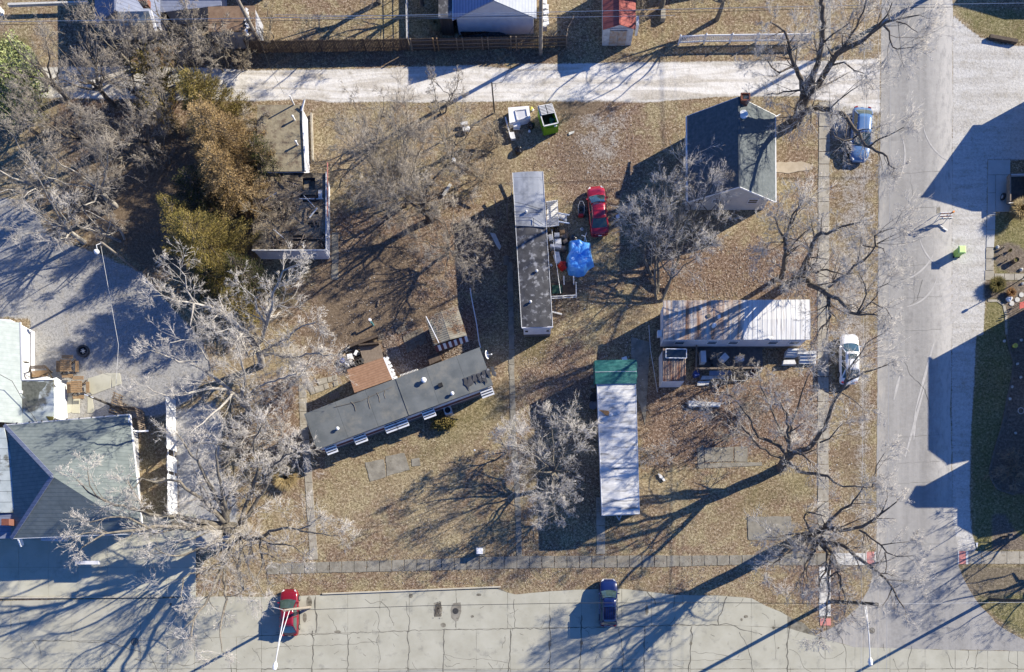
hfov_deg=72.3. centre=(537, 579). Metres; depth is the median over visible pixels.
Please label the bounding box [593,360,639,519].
mobile home
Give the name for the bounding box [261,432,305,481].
bare bush
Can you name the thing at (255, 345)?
bare tree
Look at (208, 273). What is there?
cedar tree
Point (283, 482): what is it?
dry bush
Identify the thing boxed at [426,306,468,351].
garden shed
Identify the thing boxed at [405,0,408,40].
wire fence
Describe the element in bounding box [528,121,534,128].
rubbish bag
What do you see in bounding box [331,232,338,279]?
garden path
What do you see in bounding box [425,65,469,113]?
bare tree
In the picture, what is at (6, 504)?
shop wing
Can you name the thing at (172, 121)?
bare tree
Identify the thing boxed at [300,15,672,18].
power line
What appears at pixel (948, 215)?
barricade
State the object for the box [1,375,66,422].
flat roofed extension
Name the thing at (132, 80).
bare tree
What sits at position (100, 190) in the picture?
bare tree
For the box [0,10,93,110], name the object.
bare tree
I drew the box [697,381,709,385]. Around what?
board
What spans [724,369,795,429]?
bare bush
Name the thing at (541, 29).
utility pole
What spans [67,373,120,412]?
patio
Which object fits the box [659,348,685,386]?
wooden deck
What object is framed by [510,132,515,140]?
white crate
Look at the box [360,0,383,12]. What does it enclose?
bare tree
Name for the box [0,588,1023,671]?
concrete street
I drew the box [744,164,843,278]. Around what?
bare tree
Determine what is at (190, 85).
cedar tree
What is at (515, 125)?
white box
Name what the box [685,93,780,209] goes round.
house
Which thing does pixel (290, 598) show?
parked car
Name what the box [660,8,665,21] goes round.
grey chest
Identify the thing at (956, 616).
street
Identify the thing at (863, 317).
power line
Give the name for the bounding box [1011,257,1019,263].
planter
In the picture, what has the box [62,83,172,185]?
bare tree
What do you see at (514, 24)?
blue roofed house
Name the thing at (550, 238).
box
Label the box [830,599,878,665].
utility pole
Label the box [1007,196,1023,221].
ornamental grass
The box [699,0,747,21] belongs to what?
bare tree
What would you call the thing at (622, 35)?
door
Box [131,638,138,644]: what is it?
manhole cover
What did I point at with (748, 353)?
railed terrace
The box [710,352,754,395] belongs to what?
bare tree
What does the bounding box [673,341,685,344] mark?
window
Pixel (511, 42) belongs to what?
board fence
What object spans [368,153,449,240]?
bare tree
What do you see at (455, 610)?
drain grate
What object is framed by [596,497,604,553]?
garden path
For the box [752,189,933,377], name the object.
bare tree
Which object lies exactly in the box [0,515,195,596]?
forecourt
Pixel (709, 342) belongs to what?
window
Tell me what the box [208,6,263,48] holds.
brown roofed shed
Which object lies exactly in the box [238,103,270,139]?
bare bush
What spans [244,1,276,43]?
bare bush
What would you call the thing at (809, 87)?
bare tree
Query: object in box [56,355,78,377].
picnic table
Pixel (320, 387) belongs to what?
yard paving
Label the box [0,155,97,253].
bare tree
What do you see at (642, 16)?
bare bush
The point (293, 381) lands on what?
bare tree
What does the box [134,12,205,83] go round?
bare tree
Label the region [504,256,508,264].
stepping stone
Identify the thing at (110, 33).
bare tree
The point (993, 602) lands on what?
power line
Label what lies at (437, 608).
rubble
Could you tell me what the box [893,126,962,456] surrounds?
swept gravel
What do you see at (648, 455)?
bare bush
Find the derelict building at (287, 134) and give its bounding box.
[252,95,329,258]
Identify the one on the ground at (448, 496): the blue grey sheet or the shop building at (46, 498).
the shop building at (46, 498)
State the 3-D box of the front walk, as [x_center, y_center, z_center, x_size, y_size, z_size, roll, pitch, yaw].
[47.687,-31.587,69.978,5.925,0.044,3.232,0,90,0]
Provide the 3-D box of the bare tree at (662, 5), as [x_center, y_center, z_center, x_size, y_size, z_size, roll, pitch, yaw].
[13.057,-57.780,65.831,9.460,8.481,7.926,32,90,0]
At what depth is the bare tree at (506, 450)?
67.39 m
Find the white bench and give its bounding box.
[688,401,720,406]
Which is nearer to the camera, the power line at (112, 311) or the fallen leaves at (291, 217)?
the power line at (112, 311)
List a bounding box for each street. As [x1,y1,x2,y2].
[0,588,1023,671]
[817,0,1023,650]
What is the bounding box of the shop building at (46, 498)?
[1,414,148,539]
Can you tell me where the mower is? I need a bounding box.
[577,202,584,217]
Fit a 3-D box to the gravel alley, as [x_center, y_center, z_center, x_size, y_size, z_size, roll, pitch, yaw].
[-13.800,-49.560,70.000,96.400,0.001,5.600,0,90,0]
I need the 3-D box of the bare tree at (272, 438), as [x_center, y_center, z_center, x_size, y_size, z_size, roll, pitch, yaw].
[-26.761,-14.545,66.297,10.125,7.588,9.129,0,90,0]
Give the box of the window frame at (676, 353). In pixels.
[665,348,686,358]
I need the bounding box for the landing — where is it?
[427,353,441,365]
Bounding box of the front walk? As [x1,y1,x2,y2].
[985,248,1023,279]
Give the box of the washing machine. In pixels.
[718,353,728,362]
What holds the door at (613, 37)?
in the red roofed shed at (617, 31)
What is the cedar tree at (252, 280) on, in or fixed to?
on the ground at (448, 496)
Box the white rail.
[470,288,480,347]
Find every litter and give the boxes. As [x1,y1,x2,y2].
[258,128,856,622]
[349,120,851,469]
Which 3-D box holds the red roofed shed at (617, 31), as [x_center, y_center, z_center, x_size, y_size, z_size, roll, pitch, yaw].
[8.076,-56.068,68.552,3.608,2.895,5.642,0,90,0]
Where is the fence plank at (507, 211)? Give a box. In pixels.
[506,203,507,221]
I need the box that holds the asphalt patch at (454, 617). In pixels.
[451,602,460,620]
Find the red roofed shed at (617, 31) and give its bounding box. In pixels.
[602,0,638,45]
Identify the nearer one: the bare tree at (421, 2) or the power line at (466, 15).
the power line at (466, 15)
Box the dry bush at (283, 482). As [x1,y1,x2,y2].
[271,462,298,490]
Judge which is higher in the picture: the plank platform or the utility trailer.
the utility trailer
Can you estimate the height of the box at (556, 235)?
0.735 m
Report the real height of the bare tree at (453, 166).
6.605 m
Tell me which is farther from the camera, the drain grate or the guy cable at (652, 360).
the drain grate
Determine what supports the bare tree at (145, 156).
on the ground at (448, 496)
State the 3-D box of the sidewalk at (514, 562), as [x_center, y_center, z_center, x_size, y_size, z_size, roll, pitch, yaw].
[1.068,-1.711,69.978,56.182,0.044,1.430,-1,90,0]
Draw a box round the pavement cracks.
[5,171,1016,671]
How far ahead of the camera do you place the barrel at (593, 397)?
69.20 m
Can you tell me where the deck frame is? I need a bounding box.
[551,276,576,298]
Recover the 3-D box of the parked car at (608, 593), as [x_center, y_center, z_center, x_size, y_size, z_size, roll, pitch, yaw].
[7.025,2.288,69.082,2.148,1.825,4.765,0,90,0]
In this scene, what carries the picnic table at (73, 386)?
on the gravel lot
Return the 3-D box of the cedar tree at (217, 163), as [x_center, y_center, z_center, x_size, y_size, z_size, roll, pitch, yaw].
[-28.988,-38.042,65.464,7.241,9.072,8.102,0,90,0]
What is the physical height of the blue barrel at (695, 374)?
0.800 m
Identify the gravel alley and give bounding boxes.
[0,56,880,111]
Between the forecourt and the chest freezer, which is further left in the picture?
the forecourt
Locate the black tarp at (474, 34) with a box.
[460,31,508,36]
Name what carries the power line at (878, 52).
attached to the utility pole at (870, 662)
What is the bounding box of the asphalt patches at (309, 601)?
[74,593,778,648]
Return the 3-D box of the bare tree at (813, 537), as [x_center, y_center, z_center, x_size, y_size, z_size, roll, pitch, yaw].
[25.392,-1.543,61.517,13.895,17.285,14.517,-19,90,0]
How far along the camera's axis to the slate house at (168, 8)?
68.00 m
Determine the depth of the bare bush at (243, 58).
68.41 m
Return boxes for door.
[608,31,618,45]
[617,31,626,45]
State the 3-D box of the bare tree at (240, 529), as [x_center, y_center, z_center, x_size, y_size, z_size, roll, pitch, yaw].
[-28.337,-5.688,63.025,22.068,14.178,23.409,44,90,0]
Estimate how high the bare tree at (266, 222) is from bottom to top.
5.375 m
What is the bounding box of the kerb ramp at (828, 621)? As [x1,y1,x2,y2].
[819,552,875,625]
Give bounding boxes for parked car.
[277,589,300,635]
[586,186,608,236]
[598,579,619,626]
[837,334,860,384]
[847,106,872,162]
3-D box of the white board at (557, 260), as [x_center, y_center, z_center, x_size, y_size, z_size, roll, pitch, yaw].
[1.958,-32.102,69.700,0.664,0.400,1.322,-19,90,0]
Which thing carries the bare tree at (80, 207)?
on the ground at (448, 496)
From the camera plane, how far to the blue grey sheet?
69.60 m
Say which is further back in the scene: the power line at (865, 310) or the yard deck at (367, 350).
the yard deck at (367, 350)
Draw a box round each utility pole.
[84,394,122,409]
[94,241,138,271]
[236,0,260,40]
[273,606,310,669]
[491,82,495,112]
[539,0,542,55]
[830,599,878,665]
[988,598,1023,602]
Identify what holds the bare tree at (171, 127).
on the ground at (448, 496)
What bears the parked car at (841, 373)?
on the ground at (448, 496)
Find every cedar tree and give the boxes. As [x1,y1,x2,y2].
[156,192,210,245]
[159,207,264,304]
[169,164,235,227]
[174,63,257,142]
[182,92,274,201]
[187,250,245,313]
[195,135,272,223]
[217,279,264,328]
[222,249,284,303]
[241,132,285,182]
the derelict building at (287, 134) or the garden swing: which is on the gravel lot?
the garden swing
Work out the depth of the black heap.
69.67 m
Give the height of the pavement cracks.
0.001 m
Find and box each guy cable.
[494,15,540,83]
[648,325,657,391]
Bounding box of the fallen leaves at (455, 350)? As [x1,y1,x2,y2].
[442,340,474,359]
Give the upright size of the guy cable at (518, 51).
4.931 m
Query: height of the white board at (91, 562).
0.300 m
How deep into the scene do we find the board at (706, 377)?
69.88 m
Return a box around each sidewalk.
[267,553,828,573]
[817,0,830,549]
[958,551,1023,563]
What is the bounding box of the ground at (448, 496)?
[0,0,1023,650]
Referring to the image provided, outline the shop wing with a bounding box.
[0,428,23,546]
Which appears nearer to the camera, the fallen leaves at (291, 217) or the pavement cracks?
the fallen leaves at (291, 217)
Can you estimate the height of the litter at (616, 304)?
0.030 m
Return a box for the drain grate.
[452,608,458,613]
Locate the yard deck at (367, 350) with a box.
[349,334,383,363]
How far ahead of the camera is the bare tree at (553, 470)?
65.39 m
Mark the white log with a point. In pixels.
(448, 187)
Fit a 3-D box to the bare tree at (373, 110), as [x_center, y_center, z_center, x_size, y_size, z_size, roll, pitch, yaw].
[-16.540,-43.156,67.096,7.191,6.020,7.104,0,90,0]
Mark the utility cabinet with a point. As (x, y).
(479, 550)
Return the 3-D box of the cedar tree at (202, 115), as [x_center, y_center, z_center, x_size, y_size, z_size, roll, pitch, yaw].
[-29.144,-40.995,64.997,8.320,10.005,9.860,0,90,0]
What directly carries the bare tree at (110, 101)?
on the ground at (448, 496)
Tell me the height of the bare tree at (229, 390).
12.370 m
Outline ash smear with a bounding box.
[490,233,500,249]
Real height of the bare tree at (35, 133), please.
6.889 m
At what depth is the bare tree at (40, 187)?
64.79 m
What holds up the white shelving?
on the ground at (448, 496)
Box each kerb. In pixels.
[0,586,500,598]
[310,112,313,161]
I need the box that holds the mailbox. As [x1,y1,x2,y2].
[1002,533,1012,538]
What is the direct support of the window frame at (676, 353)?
on the wooden deck at (672, 372)
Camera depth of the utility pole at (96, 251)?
66.28 m
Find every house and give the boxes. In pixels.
[95,0,226,39]
[452,0,535,34]
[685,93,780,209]
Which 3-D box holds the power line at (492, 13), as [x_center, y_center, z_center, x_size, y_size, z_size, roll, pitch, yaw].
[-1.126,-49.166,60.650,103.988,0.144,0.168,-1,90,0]
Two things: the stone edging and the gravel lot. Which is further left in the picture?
the gravel lot
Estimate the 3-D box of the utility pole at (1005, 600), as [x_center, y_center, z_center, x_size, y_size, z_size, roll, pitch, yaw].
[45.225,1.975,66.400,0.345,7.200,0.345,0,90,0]
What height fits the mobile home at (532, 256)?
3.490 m
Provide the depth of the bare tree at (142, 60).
67.18 m
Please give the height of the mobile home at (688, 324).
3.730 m
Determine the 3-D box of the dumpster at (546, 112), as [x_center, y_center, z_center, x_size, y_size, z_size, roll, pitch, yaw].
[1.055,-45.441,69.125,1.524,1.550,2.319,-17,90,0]
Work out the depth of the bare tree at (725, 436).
67.64 m
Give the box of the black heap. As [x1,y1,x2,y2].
[568,235,576,241]
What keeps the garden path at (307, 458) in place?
on the ground at (448, 496)
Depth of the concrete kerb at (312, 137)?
69.70 m
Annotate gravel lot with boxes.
[0,196,211,418]
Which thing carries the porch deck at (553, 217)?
on the ground at (448, 496)
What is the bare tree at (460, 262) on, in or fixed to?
on the ground at (448, 496)
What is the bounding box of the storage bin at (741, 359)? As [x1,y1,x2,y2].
[734,355,743,362]
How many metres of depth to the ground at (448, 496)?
70.00 m
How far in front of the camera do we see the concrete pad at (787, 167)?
69.97 m
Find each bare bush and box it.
[214,28,255,72]
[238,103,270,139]
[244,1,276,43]
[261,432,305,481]
[454,157,500,194]
[473,111,512,155]
[636,0,653,29]
[638,438,677,468]
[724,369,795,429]
[984,445,1023,491]
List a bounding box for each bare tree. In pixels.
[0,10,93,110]
[0,79,49,142]
[0,115,71,212]
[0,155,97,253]
[4,65,110,170]
[15,124,147,217]
[34,0,131,112]
[50,404,360,670]
[61,0,155,68]
[61,189,128,242]
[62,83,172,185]
[70,7,169,105]
[107,52,177,134]
[113,108,178,170]
[115,312,317,451]
[119,40,180,97]
[132,87,179,138]
[133,236,356,394]
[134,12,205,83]
[136,0,217,62]
[169,5,233,73]
[186,414,261,477]
[210,379,309,472]
[238,192,294,253]
[263,336,343,397]
[322,63,445,224]
[325,79,397,158]
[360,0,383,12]
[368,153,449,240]
[382,0,423,8]
[395,184,492,298]
[416,89,491,197]
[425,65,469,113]
[484,416,525,470]
[490,391,602,530]
[523,479,583,530]
[611,129,742,301]
[611,172,672,277]
[658,0,702,12]
[665,167,734,241]
[682,311,908,500]
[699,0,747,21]
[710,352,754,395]
[711,410,757,444]
[732,0,967,199]
[743,468,936,654]
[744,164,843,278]
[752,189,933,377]
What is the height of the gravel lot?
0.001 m
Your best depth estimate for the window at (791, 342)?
68.14 m
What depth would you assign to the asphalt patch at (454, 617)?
69.98 m
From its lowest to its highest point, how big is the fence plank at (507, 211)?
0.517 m
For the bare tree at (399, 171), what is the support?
on the ground at (448, 496)
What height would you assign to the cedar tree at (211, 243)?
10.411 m
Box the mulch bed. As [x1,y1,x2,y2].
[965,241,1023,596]
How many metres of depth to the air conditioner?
69.15 m
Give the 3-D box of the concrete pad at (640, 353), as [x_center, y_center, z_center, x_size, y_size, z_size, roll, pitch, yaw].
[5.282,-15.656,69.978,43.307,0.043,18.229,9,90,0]
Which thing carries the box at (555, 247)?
on the ground at (448, 496)
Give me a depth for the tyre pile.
69.61 m
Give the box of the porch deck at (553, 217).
[546,200,569,226]
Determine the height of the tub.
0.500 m
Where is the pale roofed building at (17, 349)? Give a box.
[0,319,34,422]
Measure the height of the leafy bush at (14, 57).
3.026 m
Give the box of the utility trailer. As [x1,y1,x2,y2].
[1000,174,1023,203]
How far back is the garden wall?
69.23 m
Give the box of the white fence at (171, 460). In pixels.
[165,396,177,513]
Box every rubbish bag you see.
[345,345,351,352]
[514,146,522,154]
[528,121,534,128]
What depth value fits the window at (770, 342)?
68.05 m
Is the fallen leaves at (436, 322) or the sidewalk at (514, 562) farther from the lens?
the sidewalk at (514, 562)
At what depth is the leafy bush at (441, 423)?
69.31 m
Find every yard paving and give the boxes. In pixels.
[308,375,338,394]
[343,319,426,371]
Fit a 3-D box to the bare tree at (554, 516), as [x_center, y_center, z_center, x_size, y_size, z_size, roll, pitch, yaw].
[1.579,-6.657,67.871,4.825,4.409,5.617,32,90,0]
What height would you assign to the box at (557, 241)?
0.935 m
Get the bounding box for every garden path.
[299,385,317,559]
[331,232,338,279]
[507,262,521,555]
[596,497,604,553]
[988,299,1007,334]
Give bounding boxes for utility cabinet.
[475,546,484,555]
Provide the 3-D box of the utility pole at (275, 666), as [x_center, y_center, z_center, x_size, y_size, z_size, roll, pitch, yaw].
[-23.223,5.237,66.088,1.376,7.823,5.633,0,90,0]
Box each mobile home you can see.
[304,347,496,454]
[512,171,552,336]
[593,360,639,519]
[657,299,810,348]
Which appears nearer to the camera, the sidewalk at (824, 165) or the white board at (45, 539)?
the white board at (45, 539)
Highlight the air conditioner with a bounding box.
[443,406,453,417]
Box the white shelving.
[543,0,548,31]
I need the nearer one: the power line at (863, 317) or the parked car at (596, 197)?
the power line at (863, 317)
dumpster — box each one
[508,106,529,127]
[538,103,558,135]
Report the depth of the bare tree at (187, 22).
65.29 m
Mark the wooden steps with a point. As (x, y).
(793, 354)
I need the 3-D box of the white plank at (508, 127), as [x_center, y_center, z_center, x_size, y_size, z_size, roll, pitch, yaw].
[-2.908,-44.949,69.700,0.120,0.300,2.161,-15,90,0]
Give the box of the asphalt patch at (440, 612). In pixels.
[434,602,441,616]
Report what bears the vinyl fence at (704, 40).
on the ground at (448, 496)
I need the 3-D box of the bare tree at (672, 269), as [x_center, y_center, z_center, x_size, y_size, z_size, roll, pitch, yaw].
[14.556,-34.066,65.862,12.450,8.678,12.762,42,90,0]
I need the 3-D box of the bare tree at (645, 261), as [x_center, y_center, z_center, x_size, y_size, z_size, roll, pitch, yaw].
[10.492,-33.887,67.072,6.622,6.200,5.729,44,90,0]
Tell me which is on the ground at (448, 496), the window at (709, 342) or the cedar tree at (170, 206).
the cedar tree at (170, 206)
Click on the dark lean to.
(447, 24)
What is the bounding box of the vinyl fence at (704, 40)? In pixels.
[678,32,811,44]
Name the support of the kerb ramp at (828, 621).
on the ground at (448, 496)
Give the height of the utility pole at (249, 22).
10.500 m
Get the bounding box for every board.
[41,537,67,540]
[75,561,99,563]
[553,251,560,264]
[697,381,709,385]
[701,376,713,379]
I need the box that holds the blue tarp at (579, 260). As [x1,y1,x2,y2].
[566,240,593,276]
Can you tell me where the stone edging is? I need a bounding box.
[989,334,1014,494]
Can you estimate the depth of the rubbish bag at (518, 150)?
69.59 m
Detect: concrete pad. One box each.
[365,337,791,539]
[776,161,811,173]
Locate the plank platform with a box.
[781,360,795,365]
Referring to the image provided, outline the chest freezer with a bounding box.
[699,351,705,364]
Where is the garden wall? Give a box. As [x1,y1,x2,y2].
[7,1,89,6]
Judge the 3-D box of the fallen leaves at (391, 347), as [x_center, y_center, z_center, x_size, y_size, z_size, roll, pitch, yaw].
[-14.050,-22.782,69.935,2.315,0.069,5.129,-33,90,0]
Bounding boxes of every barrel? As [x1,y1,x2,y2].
[590,393,596,401]
[692,370,699,377]
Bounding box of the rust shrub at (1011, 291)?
[1007,286,1016,296]
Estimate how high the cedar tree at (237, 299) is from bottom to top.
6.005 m
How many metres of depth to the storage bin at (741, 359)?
69.21 m
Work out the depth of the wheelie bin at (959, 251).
68.92 m
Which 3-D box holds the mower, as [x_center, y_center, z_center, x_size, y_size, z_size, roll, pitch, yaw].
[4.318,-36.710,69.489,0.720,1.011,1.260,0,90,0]
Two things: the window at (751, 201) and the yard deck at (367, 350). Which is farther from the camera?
the yard deck at (367, 350)
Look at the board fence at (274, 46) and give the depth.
69.19 m
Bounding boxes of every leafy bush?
[0,29,50,134]
[429,416,456,431]
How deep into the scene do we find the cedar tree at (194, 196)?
65.52 m
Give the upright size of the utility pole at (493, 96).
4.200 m
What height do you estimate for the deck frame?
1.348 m
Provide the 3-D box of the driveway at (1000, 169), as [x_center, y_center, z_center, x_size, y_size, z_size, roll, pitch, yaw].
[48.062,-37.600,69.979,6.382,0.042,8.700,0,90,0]
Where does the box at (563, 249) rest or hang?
on the ground at (448, 496)
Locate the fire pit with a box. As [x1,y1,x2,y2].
[76,345,89,356]
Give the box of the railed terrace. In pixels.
[695,345,762,369]
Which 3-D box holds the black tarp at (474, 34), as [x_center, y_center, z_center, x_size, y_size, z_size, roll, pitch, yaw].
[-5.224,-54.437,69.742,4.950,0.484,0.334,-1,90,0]
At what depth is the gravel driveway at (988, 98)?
70.00 m
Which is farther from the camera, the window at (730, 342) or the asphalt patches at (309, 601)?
the asphalt patches at (309, 601)
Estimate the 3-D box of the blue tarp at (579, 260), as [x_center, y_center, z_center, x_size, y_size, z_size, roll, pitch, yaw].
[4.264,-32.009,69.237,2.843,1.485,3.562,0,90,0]
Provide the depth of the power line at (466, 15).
60.84 m
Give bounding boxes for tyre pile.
[553,226,560,232]
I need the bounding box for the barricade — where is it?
[933,211,954,223]
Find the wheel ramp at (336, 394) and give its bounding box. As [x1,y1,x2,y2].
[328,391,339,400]
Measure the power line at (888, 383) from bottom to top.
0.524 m
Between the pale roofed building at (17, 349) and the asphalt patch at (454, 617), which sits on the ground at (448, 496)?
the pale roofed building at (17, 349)
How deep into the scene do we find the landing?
69.10 m
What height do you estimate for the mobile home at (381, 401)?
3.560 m
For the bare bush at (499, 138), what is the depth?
68.35 m
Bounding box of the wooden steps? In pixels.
[784,349,815,363]
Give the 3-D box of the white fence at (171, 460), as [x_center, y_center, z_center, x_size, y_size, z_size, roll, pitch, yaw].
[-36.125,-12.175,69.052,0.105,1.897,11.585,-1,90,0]
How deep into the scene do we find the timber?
69.65 m
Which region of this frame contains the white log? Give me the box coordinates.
[442,183,451,195]
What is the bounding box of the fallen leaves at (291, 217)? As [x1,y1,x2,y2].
[256,176,324,248]
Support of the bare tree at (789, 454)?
on the ground at (448, 496)
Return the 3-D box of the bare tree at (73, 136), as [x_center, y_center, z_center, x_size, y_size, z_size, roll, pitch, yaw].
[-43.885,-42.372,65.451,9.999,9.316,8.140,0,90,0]
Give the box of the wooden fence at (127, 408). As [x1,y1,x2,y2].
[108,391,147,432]
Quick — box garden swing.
[29,365,52,378]
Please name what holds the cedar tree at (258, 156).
on the ground at (448, 496)
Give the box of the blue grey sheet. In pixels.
[709,370,730,375]
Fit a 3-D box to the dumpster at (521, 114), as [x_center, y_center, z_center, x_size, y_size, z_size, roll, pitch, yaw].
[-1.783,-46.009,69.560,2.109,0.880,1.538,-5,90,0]
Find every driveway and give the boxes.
[951,14,1023,551]
[986,160,1014,246]
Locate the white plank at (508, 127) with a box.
[505,117,511,138]
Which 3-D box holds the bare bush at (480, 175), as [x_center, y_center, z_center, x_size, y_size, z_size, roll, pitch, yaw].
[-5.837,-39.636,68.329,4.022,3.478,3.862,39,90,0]
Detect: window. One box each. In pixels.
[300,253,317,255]
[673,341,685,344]
[706,341,717,344]
[727,341,739,344]
[747,199,758,203]
[766,341,779,344]
[787,341,800,344]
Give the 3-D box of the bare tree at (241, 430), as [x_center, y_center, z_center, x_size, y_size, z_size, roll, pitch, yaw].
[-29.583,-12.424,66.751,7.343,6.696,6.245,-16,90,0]
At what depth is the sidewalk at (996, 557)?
69.97 m
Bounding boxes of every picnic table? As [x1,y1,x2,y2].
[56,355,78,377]
[67,376,89,398]
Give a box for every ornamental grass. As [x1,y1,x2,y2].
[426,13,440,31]
[989,275,1007,293]
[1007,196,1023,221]
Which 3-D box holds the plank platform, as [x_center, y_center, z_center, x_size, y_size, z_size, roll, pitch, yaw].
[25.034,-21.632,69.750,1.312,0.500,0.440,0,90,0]
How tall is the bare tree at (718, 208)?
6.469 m
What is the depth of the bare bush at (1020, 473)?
68.75 m
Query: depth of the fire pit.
69.83 m
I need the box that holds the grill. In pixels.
[557,261,566,271]
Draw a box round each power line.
[0,3,1012,21]
[0,6,1010,24]
[100,244,118,378]
[286,602,844,610]
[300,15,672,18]
[334,14,538,15]
[861,43,864,619]
[863,49,866,612]
[878,1,878,100]
[886,22,890,671]
[906,602,1022,603]
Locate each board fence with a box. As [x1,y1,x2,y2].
[243,37,409,52]
[409,35,566,51]
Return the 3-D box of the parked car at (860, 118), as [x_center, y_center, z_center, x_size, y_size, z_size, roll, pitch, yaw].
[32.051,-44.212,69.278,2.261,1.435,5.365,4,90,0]
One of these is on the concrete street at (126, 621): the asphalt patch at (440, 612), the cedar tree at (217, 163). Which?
the asphalt patch at (440, 612)
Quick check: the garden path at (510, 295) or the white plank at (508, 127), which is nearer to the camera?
the white plank at (508, 127)
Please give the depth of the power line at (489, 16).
60.81 m
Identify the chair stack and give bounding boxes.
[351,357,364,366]
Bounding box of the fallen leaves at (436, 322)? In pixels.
[431,307,462,333]
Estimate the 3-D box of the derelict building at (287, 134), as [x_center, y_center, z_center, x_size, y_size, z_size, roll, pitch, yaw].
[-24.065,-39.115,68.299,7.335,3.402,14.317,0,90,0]
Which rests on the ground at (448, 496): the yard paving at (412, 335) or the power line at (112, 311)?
the yard paving at (412, 335)
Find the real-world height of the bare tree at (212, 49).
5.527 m
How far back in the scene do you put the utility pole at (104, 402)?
66.82 m
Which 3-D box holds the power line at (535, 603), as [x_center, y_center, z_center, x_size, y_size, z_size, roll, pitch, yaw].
[3.863,2.285,63.050,53.184,0.748,0.417,-1,90,0]
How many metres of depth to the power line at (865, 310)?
62.39 m
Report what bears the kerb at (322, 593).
on the ground at (448, 496)
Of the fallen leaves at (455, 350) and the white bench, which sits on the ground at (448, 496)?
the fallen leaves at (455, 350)
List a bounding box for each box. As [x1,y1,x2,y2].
[513,122,519,127]
[548,234,552,243]
[550,244,560,251]
[554,233,559,238]
[554,238,561,244]
[560,246,565,252]
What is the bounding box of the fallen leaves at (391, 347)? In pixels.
[382,329,417,374]
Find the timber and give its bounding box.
[988,34,1017,44]
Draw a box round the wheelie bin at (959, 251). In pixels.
[953,246,965,257]
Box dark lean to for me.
[438,0,454,35]
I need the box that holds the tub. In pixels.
[589,401,596,409]
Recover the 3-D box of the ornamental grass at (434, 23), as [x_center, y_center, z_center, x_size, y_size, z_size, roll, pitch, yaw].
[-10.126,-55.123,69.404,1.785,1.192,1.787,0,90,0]
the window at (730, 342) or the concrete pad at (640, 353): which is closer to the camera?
the window at (730, 342)

